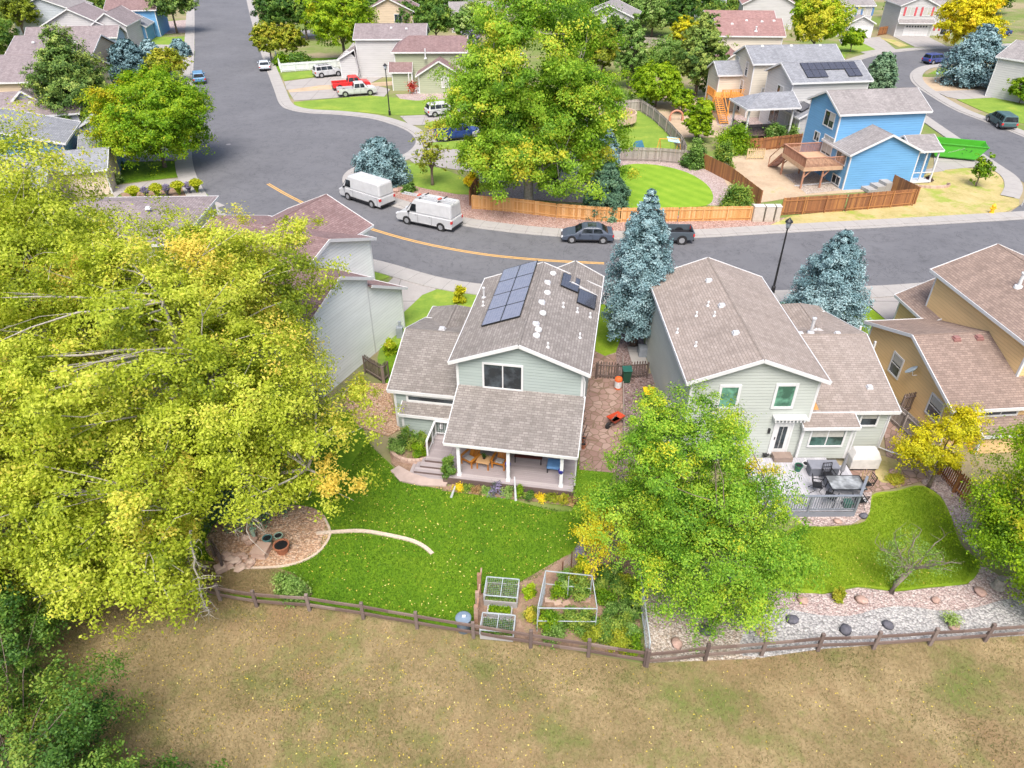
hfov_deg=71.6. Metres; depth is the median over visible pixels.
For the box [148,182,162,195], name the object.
ornamental grass
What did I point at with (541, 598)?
garden cage
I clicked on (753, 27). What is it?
house
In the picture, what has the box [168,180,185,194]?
ornamental grass
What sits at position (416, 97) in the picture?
rock bed
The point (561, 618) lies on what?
vegetable plant
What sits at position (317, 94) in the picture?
driveway
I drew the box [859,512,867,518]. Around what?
boulder
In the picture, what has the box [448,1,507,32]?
house
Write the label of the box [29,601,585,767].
fallen leaves
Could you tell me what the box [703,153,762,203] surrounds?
board fence
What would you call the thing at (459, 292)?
shrub
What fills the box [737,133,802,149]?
board fence
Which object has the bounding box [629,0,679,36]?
willow tree
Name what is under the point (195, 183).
ornamental grass
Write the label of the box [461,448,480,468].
adirondack chair
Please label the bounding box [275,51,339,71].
board fence
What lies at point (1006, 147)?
road
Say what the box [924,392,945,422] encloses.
window
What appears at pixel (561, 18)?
broadleaf tree
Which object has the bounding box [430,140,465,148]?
front lawn
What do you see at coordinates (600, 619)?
vegetable plant
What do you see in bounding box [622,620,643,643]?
vegetable plant
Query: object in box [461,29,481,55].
broadleaf tree
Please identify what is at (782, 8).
house
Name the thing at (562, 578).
vegetable plant
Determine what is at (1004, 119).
parked car
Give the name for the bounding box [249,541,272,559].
slab stack
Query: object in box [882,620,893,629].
boulder
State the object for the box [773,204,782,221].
utility cabinet
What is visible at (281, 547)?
plant pot
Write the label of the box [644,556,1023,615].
mulch bed
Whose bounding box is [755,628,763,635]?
boulder
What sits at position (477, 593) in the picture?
timber post
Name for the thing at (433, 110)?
parked car
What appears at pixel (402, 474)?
stone slab
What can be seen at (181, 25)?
driveway
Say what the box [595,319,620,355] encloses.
side lawn
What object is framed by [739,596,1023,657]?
river rock
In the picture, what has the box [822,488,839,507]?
patio chair
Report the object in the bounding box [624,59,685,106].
broadleaf tree
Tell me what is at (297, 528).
patio
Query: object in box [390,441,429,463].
planter wall
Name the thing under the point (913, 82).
kerb
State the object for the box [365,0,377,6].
broadleaf tree
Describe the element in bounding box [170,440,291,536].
dark conifer
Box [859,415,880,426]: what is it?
window
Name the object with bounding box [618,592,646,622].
vegetable plant
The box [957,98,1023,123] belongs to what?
front lawn
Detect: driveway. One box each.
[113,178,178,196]
[124,146,174,161]
[157,45,194,50]
[165,20,185,33]
[215,202,224,207]
[284,75,382,89]
[289,86,389,100]
[301,29,315,36]
[388,277,435,311]
[400,113,473,124]
[410,148,476,171]
[425,129,463,142]
[838,37,894,53]
[868,285,898,319]
[893,36,945,46]
[934,154,986,169]
[936,89,991,98]
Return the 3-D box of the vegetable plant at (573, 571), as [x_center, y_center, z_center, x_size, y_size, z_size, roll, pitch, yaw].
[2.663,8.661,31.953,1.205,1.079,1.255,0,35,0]
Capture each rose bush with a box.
[386,432,405,454]
[399,425,420,450]
[411,441,426,457]
[417,430,430,444]
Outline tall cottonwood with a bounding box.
[421,0,641,210]
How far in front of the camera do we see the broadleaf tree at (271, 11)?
141.73 m
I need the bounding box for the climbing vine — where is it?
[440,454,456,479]
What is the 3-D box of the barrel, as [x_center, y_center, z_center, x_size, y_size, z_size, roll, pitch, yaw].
[-2.050,10.091,30.056,0.680,0.870,0.670,0,35,0]
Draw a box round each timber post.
[474,598,478,623]
[475,584,480,609]
[477,568,481,595]
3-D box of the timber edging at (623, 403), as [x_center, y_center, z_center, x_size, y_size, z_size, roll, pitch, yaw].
[6.890,0.825,43.890,0.050,0.180,9.377,4,35,6]
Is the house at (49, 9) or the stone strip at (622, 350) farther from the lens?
the house at (49, 9)
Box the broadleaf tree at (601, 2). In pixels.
[586,0,634,6]
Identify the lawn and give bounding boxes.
[120,161,177,183]
[151,37,194,44]
[164,411,613,629]
[282,70,314,80]
[294,96,461,114]
[375,272,389,280]
[378,289,475,370]
[381,343,399,382]
[405,163,469,194]
[425,119,477,127]
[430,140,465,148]
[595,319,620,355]
[599,304,611,318]
[616,111,674,150]
[619,164,712,207]
[763,485,979,593]
[838,43,875,53]
[839,302,884,334]
[881,38,907,46]
[929,67,955,73]
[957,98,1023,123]
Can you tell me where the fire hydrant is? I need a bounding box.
[989,203,996,212]
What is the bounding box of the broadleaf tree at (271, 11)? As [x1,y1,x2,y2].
[250,0,295,28]
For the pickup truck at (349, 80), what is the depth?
109.97 m
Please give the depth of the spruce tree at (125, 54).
110.93 m
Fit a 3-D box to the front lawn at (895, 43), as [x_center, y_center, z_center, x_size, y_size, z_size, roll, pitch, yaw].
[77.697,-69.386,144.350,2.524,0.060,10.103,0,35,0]
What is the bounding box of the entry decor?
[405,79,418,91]
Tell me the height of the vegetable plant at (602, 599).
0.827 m
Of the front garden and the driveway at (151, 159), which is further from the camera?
the front garden
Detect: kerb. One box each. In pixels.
[188,0,920,294]
[247,0,1023,239]
[858,45,1008,59]
[910,64,1023,136]
[926,116,1022,198]
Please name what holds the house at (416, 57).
on the ground at (1013, 16)
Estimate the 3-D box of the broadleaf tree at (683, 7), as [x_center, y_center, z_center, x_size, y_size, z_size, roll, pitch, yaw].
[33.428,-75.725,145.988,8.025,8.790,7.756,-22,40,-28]
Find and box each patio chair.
[808,473,823,494]
[819,462,836,484]
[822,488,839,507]
[852,493,869,509]
[862,472,877,491]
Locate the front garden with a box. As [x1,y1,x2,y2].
[276,58,337,71]
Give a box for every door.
[767,421,794,453]
[848,26,872,37]
[902,24,929,35]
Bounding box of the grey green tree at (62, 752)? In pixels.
[0,573,230,767]
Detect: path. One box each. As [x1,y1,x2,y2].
[579,378,622,472]
[591,350,615,377]
[850,421,927,491]
[925,167,944,173]
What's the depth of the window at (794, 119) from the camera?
87.76 m
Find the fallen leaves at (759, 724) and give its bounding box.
[523,654,1014,767]
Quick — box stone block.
[213,561,226,574]
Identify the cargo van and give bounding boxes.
[339,171,394,208]
[396,192,462,231]
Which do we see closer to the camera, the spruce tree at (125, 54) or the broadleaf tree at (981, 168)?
the broadleaf tree at (981, 168)
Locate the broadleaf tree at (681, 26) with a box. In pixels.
[666,14,698,47]
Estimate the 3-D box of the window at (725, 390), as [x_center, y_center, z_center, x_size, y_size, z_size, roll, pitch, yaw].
[11.199,0.678,36.733,1.130,1.530,0.080,0,35,0]
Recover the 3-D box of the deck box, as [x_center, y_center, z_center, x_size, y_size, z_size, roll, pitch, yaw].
[16.473,4.461,37.686,1.560,0.600,0.700,0,35,0]
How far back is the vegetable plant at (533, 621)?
30.20 m
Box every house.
[0,54,111,91]
[0,80,95,133]
[0,108,125,197]
[2,168,66,220]
[4,34,114,83]
[14,0,92,34]
[24,2,143,46]
[69,196,218,264]
[103,0,169,38]
[202,194,407,397]
[337,23,429,77]
[367,0,419,22]
[386,260,604,497]
[388,35,468,93]
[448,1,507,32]
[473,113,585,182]
[590,0,641,47]
[646,257,901,517]
[698,10,786,59]
[705,44,844,123]
[729,60,873,135]
[738,0,794,29]
[768,87,944,189]
[821,0,876,37]
[859,244,1023,453]
[879,0,956,36]
[985,40,1023,102]
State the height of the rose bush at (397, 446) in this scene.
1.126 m
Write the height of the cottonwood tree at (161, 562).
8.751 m
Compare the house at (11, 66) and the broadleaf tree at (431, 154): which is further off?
the house at (11, 66)
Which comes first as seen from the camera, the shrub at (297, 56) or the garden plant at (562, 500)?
the garden plant at (562, 500)
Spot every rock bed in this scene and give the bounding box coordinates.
[395,94,446,100]
[875,456,901,482]
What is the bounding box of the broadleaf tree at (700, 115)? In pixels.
[681,97,715,142]
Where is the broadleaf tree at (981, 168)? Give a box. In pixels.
[969,152,996,185]
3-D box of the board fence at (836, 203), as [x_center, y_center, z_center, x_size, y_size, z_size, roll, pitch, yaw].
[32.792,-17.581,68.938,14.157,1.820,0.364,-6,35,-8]
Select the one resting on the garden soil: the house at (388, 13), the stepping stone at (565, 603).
the stepping stone at (565, 603)
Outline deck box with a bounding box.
[805,460,839,475]
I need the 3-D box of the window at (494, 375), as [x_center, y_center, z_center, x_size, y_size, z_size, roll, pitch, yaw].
[-0.496,-0.371,37.666,2.200,1.640,0.080,5,35,8]
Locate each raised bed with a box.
[479,612,515,641]
[483,576,519,608]
[487,603,512,618]
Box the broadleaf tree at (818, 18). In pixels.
[784,0,864,43]
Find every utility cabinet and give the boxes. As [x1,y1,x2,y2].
[751,204,765,221]
[763,204,775,221]
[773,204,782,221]
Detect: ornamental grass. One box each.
[124,185,140,196]
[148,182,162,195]
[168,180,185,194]
[188,178,202,192]
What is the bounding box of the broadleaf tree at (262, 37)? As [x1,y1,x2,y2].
[248,20,283,61]
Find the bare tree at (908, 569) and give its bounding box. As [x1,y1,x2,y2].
[871,521,964,594]
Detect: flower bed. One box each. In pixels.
[389,441,446,489]
[443,484,572,505]
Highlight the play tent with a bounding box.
[627,140,647,158]
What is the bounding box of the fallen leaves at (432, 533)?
[298,446,583,616]
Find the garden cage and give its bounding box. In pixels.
[537,570,597,628]
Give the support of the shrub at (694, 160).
on the rock yard at (716, 184)
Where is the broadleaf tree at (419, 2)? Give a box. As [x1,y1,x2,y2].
[411,0,434,6]
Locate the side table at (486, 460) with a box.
[476,454,491,470]
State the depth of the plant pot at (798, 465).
37.79 m
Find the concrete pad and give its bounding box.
[627,347,647,363]
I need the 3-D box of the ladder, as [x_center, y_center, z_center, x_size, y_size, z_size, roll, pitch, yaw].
[-7.573,-16.969,64.460,5.600,0.165,0.460,16,38,22]
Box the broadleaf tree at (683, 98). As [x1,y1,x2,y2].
[668,88,697,113]
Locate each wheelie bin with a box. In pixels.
[622,366,632,382]
[643,387,654,402]
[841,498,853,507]
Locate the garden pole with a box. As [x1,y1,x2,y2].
[514,477,516,500]
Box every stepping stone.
[545,597,553,602]
[553,599,561,605]
[561,599,570,606]
[578,592,590,602]
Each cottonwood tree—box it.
[0,92,167,561]
[0,186,406,610]
[0,409,221,651]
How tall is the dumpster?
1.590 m
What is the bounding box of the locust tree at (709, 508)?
[562,379,839,653]
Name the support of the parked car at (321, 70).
on the driveway at (308, 82)
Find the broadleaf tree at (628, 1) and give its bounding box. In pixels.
[620,0,636,5]
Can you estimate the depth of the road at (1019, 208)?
69.97 m
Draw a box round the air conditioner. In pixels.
[637,344,647,357]
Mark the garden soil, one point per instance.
(523, 625)
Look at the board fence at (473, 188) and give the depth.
72.05 m
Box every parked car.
[190,70,205,83]
[257,60,270,70]
[312,63,340,77]
[424,101,459,116]
[561,222,613,243]
[921,52,945,64]
[985,111,1018,128]
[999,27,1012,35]
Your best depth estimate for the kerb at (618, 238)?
66.53 m
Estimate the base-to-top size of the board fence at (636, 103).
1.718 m
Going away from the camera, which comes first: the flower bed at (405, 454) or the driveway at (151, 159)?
the flower bed at (405, 454)
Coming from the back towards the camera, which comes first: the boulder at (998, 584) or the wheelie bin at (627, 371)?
the wheelie bin at (627, 371)
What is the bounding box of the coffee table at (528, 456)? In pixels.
[514,454,542,464]
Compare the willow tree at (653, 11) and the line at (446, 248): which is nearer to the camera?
the line at (446, 248)
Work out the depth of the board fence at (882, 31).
151.28 m
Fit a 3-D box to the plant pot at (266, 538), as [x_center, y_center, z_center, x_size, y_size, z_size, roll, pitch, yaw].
[-11.710,7.520,34.076,0.475,0.450,0.463,0,35,0]
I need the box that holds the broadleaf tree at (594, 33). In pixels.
[575,16,605,60]
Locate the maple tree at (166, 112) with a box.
[72,57,217,177]
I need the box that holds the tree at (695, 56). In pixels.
[670,11,738,96]
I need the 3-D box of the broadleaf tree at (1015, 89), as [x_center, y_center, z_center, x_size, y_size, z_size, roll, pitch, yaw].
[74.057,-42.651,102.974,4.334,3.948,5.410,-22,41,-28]
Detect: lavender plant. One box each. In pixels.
[139,186,149,195]
[161,184,171,195]
[182,182,191,192]
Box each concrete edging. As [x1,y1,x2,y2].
[230,518,330,568]
[316,529,433,554]
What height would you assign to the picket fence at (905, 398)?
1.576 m
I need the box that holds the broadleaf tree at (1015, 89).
[1002,77,1023,102]
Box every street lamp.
[383,63,390,114]
[771,218,792,292]
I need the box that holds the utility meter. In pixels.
[396,321,403,337]
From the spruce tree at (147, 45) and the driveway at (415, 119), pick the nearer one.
the driveway at (415, 119)
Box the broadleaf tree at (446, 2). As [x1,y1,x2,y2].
[433,0,467,7]
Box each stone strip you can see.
[615,373,659,481]
[616,332,646,374]
[903,433,979,555]
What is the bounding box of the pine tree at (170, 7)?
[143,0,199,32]
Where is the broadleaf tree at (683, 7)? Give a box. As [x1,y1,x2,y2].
[657,0,699,38]
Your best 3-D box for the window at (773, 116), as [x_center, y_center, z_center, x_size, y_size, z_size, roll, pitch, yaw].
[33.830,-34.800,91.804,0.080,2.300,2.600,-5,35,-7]
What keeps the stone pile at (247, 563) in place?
on the dry grass patch
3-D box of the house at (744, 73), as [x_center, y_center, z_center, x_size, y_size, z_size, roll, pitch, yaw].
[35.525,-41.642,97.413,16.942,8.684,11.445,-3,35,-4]
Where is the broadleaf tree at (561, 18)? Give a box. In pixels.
[537,6,577,35]
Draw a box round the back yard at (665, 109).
[649,96,740,137]
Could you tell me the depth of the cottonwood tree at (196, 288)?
30.08 m
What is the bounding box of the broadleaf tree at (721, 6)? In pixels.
[694,0,734,25]
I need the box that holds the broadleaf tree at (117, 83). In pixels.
[113,70,141,84]
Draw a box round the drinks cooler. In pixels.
[614,376,621,389]
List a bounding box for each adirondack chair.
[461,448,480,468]
[490,451,510,470]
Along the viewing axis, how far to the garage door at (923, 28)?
149.46 m
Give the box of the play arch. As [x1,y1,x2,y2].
[668,110,683,120]
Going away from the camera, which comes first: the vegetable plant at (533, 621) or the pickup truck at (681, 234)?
the vegetable plant at (533, 621)
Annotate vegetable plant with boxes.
[528,605,556,632]
[534,607,561,636]
[538,619,568,651]
[548,580,570,600]
[556,613,566,627]
[557,566,576,593]
[562,604,579,629]
[564,564,580,588]
[566,612,590,637]
[570,572,591,603]
[577,606,597,626]
[581,621,603,642]
[590,613,613,634]
[591,577,608,593]
[592,587,617,607]
[593,564,614,584]
[593,613,614,627]
[596,621,624,650]
[602,598,621,615]
[604,561,626,577]
[605,625,632,654]
[607,615,631,637]
[608,572,634,602]
[614,611,634,630]
[617,571,636,587]
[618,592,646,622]
[620,588,640,604]
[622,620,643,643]
[625,632,644,656]
[627,578,647,595]
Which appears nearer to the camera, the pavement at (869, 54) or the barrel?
the barrel
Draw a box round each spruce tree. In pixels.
[106,38,151,87]
[139,38,171,74]
[169,38,192,56]
[350,136,413,187]
[582,161,632,222]
[594,128,620,163]
[600,188,676,346]
[780,229,874,332]
[868,51,898,88]
[933,23,1007,89]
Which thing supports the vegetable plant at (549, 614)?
on the garden soil
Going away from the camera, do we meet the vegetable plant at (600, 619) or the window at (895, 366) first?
the vegetable plant at (600, 619)
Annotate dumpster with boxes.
[934,137,989,159]
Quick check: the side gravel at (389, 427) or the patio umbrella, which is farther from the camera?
the side gravel at (389, 427)
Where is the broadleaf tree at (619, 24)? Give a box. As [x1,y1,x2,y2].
[604,13,631,43]
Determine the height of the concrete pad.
0.060 m
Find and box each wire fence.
[562,540,586,570]
[639,569,650,648]
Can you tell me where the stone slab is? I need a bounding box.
[390,466,447,486]
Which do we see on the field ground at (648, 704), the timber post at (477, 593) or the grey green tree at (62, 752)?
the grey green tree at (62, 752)
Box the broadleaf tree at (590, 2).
[567,0,597,10]
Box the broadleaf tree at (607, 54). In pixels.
[582,27,623,74]
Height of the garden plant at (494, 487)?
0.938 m
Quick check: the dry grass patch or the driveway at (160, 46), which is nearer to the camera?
the dry grass patch
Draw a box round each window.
[394,14,401,22]
[406,395,453,405]
[441,76,448,87]
[482,362,522,390]
[715,385,741,408]
[739,79,743,92]
[744,61,748,76]
[768,110,779,123]
[770,383,799,408]
[776,84,783,91]
[787,115,795,128]
[806,431,847,446]
[813,130,820,141]
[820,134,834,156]
[822,109,835,129]
[831,173,840,186]
[835,150,847,165]
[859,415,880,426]
[862,7,872,15]
[887,351,904,379]
[905,7,915,15]
[922,7,932,15]
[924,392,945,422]
[977,411,1018,417]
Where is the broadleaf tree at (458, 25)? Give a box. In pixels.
[448,5,481,34]
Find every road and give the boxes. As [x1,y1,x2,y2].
[192,0,1023,292]
[861,46,1023,181]
[1011,203,1023,211]
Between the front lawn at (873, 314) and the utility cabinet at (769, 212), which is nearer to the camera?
the front lawn at (873, 314)
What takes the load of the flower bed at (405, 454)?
on the lawn at (348, 459)
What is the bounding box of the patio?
[717,115,764,139]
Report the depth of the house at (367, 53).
116.17 m
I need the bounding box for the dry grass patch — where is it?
[156,558,311,598]
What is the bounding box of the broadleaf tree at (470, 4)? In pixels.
[459,0,495,30]
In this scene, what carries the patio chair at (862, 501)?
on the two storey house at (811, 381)
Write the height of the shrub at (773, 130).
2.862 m
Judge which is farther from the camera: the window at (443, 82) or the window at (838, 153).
the window at (443, 82)
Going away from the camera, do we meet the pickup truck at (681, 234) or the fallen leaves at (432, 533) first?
the fallen leaves at (432, 533)
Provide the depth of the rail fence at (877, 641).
29.10 m
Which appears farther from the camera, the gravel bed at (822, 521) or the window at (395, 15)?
the window at (395, 15)
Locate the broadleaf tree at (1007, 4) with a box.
[968,0,1015,7]
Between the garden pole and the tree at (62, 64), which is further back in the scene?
the tree at (62, 64)
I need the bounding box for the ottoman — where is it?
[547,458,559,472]
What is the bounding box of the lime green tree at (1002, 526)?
[932,415,1023,606]
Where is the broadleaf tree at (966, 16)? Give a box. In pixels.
[931,0,1014,45]
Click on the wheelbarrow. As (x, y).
(616, 417)
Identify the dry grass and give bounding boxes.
[165,563,298,597]
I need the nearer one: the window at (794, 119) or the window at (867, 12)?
the window at (794, 119)
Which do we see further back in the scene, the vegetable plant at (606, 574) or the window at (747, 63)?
the window at (747, 63)
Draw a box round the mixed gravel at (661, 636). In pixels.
[642,590,755,662]
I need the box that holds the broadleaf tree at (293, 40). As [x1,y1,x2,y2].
[274,22,309,53]
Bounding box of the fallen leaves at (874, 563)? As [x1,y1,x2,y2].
[799,545,954,586]
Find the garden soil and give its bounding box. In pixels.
[475,544,639,656]
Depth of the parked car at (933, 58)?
126.19 m
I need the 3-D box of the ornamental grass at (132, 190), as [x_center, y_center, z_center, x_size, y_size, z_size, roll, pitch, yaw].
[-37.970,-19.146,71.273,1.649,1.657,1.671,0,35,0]
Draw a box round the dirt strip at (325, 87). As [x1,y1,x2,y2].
[288,81,391,91]
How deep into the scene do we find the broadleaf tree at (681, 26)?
124.89 m
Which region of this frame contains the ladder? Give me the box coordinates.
[402,191,455,203]
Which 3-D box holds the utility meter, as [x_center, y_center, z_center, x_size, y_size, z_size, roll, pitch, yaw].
[-7.857,-3.817,49.629,0.450,1.200,0.450,0,35,0]
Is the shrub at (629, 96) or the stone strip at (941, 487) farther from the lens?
the shrub at (629, 96)
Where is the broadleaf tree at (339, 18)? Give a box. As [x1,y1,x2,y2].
[294,0,379,51]
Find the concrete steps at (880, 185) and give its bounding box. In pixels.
[861,179,892,192]
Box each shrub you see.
[115,173,124,183]
[270,570,312,608]
[271,51,290,65]
[285,51,313,64]
[381,337,398,355]
[400,182,417,193]
[429,116,463,128]
[452,284,466,303]
[463,171,478,186]
[609,88,639,105]
[678,136,706,170]
[710,120,759,155]
[712,139,736,167]
[718,180,758,209]
[762,122,787,148]
[786,122,802,134]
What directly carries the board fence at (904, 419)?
on the ground at (1013, 16)
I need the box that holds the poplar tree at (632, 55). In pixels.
[613,13,649,88]
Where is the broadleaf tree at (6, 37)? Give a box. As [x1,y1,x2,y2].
[0,15,19,54]
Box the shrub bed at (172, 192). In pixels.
[120,187,185,196]
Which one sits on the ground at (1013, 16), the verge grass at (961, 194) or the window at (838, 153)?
the verge grass at (961, 194)
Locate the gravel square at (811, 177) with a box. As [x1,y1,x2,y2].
[784,171,840,193]
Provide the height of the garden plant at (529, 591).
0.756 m
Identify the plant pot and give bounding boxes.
[249,527,255,536]
[262,534,271,542]
[273,538,288,555]
[274,532,282,539]
[795,462,802,471]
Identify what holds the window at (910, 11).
in the house at (908, 18)
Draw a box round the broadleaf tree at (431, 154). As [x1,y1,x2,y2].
[411,120,451,185]
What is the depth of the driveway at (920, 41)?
145.16 m
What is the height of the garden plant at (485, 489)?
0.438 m
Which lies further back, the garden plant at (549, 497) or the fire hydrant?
the fire hydrant
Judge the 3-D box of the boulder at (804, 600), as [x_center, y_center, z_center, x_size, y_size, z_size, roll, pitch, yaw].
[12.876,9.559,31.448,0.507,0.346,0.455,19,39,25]
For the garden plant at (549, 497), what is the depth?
36.46 m
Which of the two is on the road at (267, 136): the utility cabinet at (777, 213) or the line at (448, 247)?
the line at (448, 247)
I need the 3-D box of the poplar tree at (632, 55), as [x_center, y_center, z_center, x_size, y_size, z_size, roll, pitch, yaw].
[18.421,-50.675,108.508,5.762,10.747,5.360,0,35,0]
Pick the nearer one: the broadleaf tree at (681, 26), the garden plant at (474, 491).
the garden plant at (474, 491)
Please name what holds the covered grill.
on the flagstone path at (914, 475)
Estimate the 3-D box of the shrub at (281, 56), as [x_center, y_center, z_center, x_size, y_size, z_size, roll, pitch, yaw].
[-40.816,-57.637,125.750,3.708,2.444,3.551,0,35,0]
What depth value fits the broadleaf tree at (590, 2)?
155.00 m
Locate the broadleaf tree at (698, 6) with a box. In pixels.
[687,0,725,16]
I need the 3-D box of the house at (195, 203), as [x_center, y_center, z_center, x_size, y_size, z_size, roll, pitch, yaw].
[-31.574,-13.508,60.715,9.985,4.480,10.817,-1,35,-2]
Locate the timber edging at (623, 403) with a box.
[622,357,624,445]
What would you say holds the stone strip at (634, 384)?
on the ground at (1013, 16)
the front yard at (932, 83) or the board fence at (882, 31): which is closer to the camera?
the front yard at (932, 83)
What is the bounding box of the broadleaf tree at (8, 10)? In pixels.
[0,0,42,34]
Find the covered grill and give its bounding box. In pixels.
[844,446,881,469]
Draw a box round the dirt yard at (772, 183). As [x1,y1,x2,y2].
[724,144,863,202]
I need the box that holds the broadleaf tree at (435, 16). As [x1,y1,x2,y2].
[413,0,451,34]
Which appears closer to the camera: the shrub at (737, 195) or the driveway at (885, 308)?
the driveway at (885, 308)
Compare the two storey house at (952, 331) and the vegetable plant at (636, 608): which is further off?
the two storey house at (952, 331)
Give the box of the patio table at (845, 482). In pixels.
[825,475,867,492]
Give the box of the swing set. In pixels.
[657,136,680,154]
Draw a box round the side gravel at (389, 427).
[341,383,399,435]
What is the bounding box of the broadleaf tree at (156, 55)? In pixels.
[142,46,193,76]
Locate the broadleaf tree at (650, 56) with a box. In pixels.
[617,40,663,68]
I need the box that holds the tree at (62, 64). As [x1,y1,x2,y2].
[17,21,114,129]
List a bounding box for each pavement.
[175,9,915,303]
[248,0,1023,236]
[846,43,1010,59]
[913,63,1023,135]
[924,117,1018,197]
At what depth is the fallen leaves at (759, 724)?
26.98 m
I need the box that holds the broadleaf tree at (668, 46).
[647,33,683,64]
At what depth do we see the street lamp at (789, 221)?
53.31 m
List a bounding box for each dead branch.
[0,510,16,583]
[161,490,208,581]
[179,530,217,625]
[227,448,271,560]
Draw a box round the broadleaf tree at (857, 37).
[839,26,867,51]
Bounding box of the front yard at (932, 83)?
[923,77,987,90]
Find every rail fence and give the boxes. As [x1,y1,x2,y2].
[189,581,648,666]
[645,623,1023,667]
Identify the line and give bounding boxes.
[267,184,602,263]
[269,183,603,262]
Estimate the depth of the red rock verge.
67.57 m
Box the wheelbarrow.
[605,409,629,428]
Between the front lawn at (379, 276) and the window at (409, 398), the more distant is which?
the front lawn at (379, 276)
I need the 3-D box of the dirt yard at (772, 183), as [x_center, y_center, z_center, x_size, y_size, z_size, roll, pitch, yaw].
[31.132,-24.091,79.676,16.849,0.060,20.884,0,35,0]
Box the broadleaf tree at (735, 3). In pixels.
[726,0,739,9]
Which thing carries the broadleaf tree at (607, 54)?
on the ground at (1013, 16)
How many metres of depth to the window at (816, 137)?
77.86 m
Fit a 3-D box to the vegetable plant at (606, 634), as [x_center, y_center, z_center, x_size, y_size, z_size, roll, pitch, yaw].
[4.025,10.410,29.668,1.224,0.849,1.174,-6,35,-9]
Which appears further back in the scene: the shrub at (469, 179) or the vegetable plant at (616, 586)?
the shrub at (469, 179)
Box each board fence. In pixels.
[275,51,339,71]
[469,177,479,205]
[471,195,753,222]
[601,99,641,111]
[618,147,690,163]
[641,101,686,153]
[643,37,665,48]
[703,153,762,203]
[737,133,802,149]
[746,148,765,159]
[780,189,917,215]
[877,26,888,35]
[890,405,925,440]
[891,175,920,203]
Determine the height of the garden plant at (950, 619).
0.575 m
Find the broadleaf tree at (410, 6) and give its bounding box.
[396,0,420,22]
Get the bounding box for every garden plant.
[452,481,463,491]
[461,483,474,492]
[470,485,482,495]
[479,485,490,496]
[487,480,505,497]
[499,485,513,500]
[516,483,524,499]
[520,489,536,501]
[521,583,537,600]
[522,604,539,622]
[534,492,546,503]
[544,491,558,503]
[556,492,569,505]
[567,496,577,506]
[574,553,592,573]
[575,546,586,558]
[831,584,846,603]
[885,471,907,486]
[939,610,964,627]
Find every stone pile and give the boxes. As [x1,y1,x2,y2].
[221,550,247,569]
[234,558,255,571]
[241,534,257,544]
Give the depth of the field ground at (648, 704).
27.68 m
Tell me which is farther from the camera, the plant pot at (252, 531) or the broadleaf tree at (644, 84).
the broadleaf tree at (644, 84)
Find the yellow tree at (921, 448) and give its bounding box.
[888,400,996,487]
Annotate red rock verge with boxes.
[393,186,786,230]
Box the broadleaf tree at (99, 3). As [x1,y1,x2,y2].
[86,0,104,8]
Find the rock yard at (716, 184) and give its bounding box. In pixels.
[476,153,753,206]
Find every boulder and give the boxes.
[670,636,682,649]
[698,624,711,636]
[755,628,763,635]
[786,614,798,624]
[797,594,808,604]
[833,518,841,523]
[839,623,851,635]
[854,595,867,604]
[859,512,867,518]
[860,469,871,490]
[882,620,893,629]
[889,468,897,473]
[931,596,939,603]
[948,622,960,629]
[974,586,987,596]
[990,576,1006,591]
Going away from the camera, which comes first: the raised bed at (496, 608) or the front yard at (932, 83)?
the raised bed at (496, 608)
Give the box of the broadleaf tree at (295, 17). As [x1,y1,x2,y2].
[280,0,316,39]
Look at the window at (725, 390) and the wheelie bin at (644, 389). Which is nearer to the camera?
the window at (725, 390)
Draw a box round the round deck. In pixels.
[599,107,636,128]
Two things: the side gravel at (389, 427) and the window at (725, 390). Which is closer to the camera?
the window at (725, 390)
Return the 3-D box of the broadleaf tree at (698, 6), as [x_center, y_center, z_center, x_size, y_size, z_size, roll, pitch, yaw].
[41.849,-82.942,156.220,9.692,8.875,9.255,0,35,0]
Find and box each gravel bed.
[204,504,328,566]
[792,492,871,526]
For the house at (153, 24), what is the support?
on the ground at (1013, 16)
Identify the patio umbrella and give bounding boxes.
[840,453,847,474]
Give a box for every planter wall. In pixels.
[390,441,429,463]
[913,183,950,188]
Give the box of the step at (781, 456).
[771,452,792,461]
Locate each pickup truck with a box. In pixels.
[331,75,370,88]
[336,80,376,97]
[433,125,478,141]
[627,218,694,244]
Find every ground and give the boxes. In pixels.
[0,578,1023,767]
[1,0,1023,663]
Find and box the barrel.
[455,611,470,634]
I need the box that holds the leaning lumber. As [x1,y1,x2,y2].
[582,410,588,443]
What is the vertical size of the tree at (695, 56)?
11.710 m
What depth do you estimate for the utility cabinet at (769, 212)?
66.61 m
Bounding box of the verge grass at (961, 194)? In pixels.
[771,168,1018,224]
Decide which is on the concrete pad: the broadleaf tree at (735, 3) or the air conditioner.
the air conditioner
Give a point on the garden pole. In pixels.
(515, 495)
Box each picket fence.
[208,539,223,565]
[362,354,389,383]
[595,361,649,378]
[900,392,916,410]
[937,462,976,505]
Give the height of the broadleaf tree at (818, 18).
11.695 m

